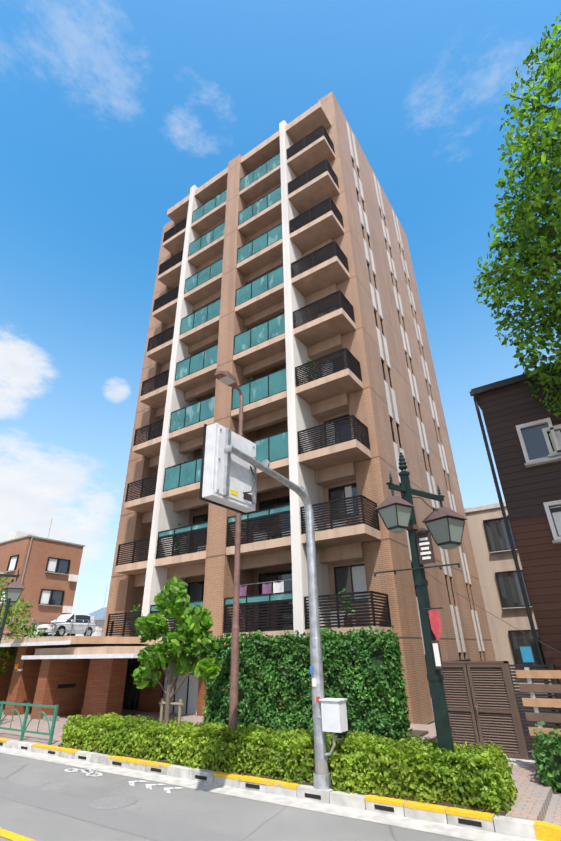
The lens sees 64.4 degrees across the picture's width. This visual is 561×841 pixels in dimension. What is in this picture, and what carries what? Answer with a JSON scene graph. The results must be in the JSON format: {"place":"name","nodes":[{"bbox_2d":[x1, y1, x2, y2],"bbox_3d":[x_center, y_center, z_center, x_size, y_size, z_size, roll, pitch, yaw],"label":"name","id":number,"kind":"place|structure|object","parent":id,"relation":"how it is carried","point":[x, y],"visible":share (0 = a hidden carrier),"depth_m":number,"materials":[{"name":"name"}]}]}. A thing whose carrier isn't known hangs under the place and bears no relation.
{"place":"outdoors","nodes":[
{"label":"outdoors","id":0,"kind":"place"},
{"bbox_2d":[0,753,472,840],"bbox_3d":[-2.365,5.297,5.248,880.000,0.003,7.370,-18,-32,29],"label":"road asphalt","id":1,"kind":"structure","parent":0,"point":[41,800],"depth_m":6.94,"materials":[{"name":"grey asphalt"}]},
{"bbox_2d":[0,768,181,840],"bbox_3d":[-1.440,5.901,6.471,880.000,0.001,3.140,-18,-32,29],"label":"road markings","id":2,"kind":"object","parent":1,"relation":"on","point":[10,835],"visible":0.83,"depth_m":8.19,"materials":[{"name":"white paint"}]},
{"bbox_2d":[87,795,138,809],"bbox_3d":[-2.864,6.534,7.639,0.836,0.013,0.836,-18,-32,29],"label":"manhole cover","id":3,"kind":"object","parent":1,"relation":"on","point":[111,802],"visible":0.96,"depth_m":7.59,"materials":[{"name":"metal"}]},
{"bbox_2d":[0,747,540,840],"bbox_3d":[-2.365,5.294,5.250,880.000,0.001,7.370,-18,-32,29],"label":"road gutter","id":4,"kind":"object","parent":1,"relation":"on","point":[431,827],"depth_m":7.39,"materials":[{"name":"concrete"}]},
{"bbox_2d":[0,738,560,840],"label":"kerb","id":5,"kind":"structure","parent":1,"relation":"on","point":[529,829],"depth_m":7.38,"materials":[{"name":"concrete"}]},
{"bbox_2d":[0,707,560,825],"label":"pavement","id":6,"kind":"structure","parent":0,"point":[536,800],"depth_m":8.49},
{"bbox_2d":[0,570,24,604],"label":"ornate lamp post","id":7,"kind":"object","parent":6,"relation":"on","point":[14,590],"visible":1,"depth_m":17.97,"materials":[{"name":"grey glass"}]},
{"bbox_2d":[0,577,45,673],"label":"street trees","id":8,"kind":"object","parent":6,"relation":"on","point":[11,614],"visible":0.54,"depth_m":21.62,"materials":[{"name":"green plant"}]},
{"bbox_2d":[0,701,58,744],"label":"guard rail","id":9,"kind":"object","parent":6,"relation":"on","point":[22,730],"visible":1,"depth_m":12.51,"materials":[{"name":"teal metal"}]},
{"bbox_2d":[0,622,207,720],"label":"entrance podium","id":10,"kind":"object","parent":6,"relation":"on","point":[74,675],"visible":0.65,"depth_m":17.47,"materials":[{"name":"brown brick"}]},
{"bbox_2d":[199,423,347,789],"bbox_3d":[-0.140,3.165,7.948,0.688,5.868,3.299,-23,-35,36],"label":"sign pole","id":11,"kind":"object","parent":6,"relation":"on","point":[230,464],"visible":1,"depth_m":8.16,"materials":[{"name":"grey metal"}]},
{"bbox_2d":[58,730,516,815],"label":"planting beds","id":12,"kind":"object","parent":6,"relation":"on","point":[421,733],"visible":0.2,"depth_m":7.87,"materials":[{"name":"soil"}]},
{"bbox_2d":[132,576,221,724],"bbox_3d":[-2.673,5.947,11.184,3.386,3.993,1.513,-18,-32,29],"label":"young tree","id":13,"kind":"object","parent":12,"relation":"on","point":[174,648],"visible":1,"depth_m":11.20,"materials":[{"name":"green plant"}]},
{"bbox_2d":[60,712,336,784],"bbox_3d":[-2.277,7.257,10.149,7.658,0.774,1.284,-18,-32,29],"label":"hedge","id":14,"kind":"object","parent":12,"relation":"on","point":[263,750],"visible":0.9,"depth_m":9.33,"materials":[{"name":"green plant"}]},
{"bbox_2d":[215,370,243,729],"bbox_3d":[-1.376,2.859,11.058,0.374,9.308,1.194,-18,-32,29],"label":"street light","id":15,"kind":"object","parent":12,"relation":"on","point":[227,378],"visible":0.81,"depth_m":10.67,"materials":[{"name":"grey"}]},
{"bbox_2d":[202,624,412,742],"bbox_3d":[0.458,7.673,13.226,6.461,2.786,1.406,-18,-32,29],"label":"tall hedge","id":16,"kind":"object","parent":12,"relation":"on","point":[363,672],"visible":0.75,"depth_m":12.45,"materials":[{"name":"green plant"}]},
{"bbox_2d":[374,452,467,768],"bbox_3d":[3.001,3.336,8.414,2.250,5.880,1.390,9,-29,-19],"label":"ornate lamp post","id":17,"kind":"object","parent":12,"relation":"on","point":[445,526],"visible":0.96,"depth_m":8.55,"materials":[{"name":"green metal"}]},
{"bbox_2d":[329,729,517,815],"bbox_3d":[2.283,5.753,7.431,2.866,0.791,1.262,-18,-32,29],"label":"hedge","id":18,"kind":"object","parent":12,"relation":"on","point":[478,777],"visible":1,"depth_m":7.04,"materials":[{"name":"green plant"}]},
{"bbox_2d":[473,12,560,416],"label":"zelkova tree","id":19,"kind":"object","parent":6,"relation":"on","point":[531,255],"visible":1,"depth_m":10.80,"materials":[{"name":"green plant"}]},
{"bbox_2d":[515,667,560,751],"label":"timber fence","id":20,"kind":"object","parent":6,"relation":"on","point":[534,702],"visible":0.82,"depth_m":8.51,"materials":[{"name":"brown wood"}]},
{"bbox_2d":[530,721,560,792],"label":"shrubs","id":21,"kind":"object","parent":6,"relation":"on","point":[548,761],"visible":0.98,"depth_m":7.64,"materials":[{"name":"green plant"}]},
{"bbox_2d":[0,0,560,614],"label":"sky","id":22,"kind":"structure","parent":0,"point":[111,111],"materials":[{"name":"blue"}]},
{"bbox_2d":[426,659,560,767],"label":"gate","id":23,"kind":"structure","parent":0,"point":[481,698],"depth_m":9.80,"materials":[{"name":"brown metal"}]},
{"bbox_2d":[428,692,560,832],"bbox_3d":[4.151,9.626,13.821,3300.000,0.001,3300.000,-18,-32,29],"label":"ground","id":24,"kind":"structure","parent":0,"point":[432,723],"depth_m":17.90,"materials":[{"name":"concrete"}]},
{"bbox_2d":[0,520,84,637],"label":"neighbour block","id":25,"kind":"structure","parent":24,"relation":"on","point":[48,569],"depth_m":41.97,"materials":[{"name":"brick"}]},
{"bbox_2d":[0,618,103,639],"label":"railing","id":26,"kind":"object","parent":24,"relation":"on","point":[38,636],"depth_m":31.91,"materials":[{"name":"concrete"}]},
{"bbox_2d":[35,614,96,636],"bbox_3d":[-16.089,15.477,33.610,2.178,1.655,4.380,-11,-29,19],"label":"silver hatchback car","id":27,"kind":"object","parent":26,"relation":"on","point":[63,619],"visible":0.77,"depth_m":33.28,"materials":[{"name":"white paint"}]},
{"bbox_2d":[75,585,109,635],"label":"mountain","id":28,"kind":"structure","parent":24,"relation":"on","point":[99,614],"depth_m":66.72,"materials":[{"name":"white"}]},
{"bbox_2d":[103,91,495,723],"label":"apartment tower","id":29,"kind":"structure","parent":24,"relation":"on","point":[286,294],"depth_m":22.72,"materials":[{"name":"brown"}]},
{"bbox_2d":[464,502,551,689],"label":"building","id":30,"kind":"structure","parent":24,"relation":"on","point":[503,599],"depth_m":26.61,"materials":[{"name":"beige paint"}]},
{"bbox_2d":[470,367,560,728],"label":"neighbour house","id":31,"kind":"structure","parent":24,"relation":"on","point":[523,427],"depth_m":11.53,"materials":[{"name":"brown wood"}]},
{"bbox_2d":[37,559,560,652],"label":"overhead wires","id":32,"kind":"object","parent":31,"relation":"attached to","point":[465,598],"visible":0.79,"depth_m":7.62,"materials":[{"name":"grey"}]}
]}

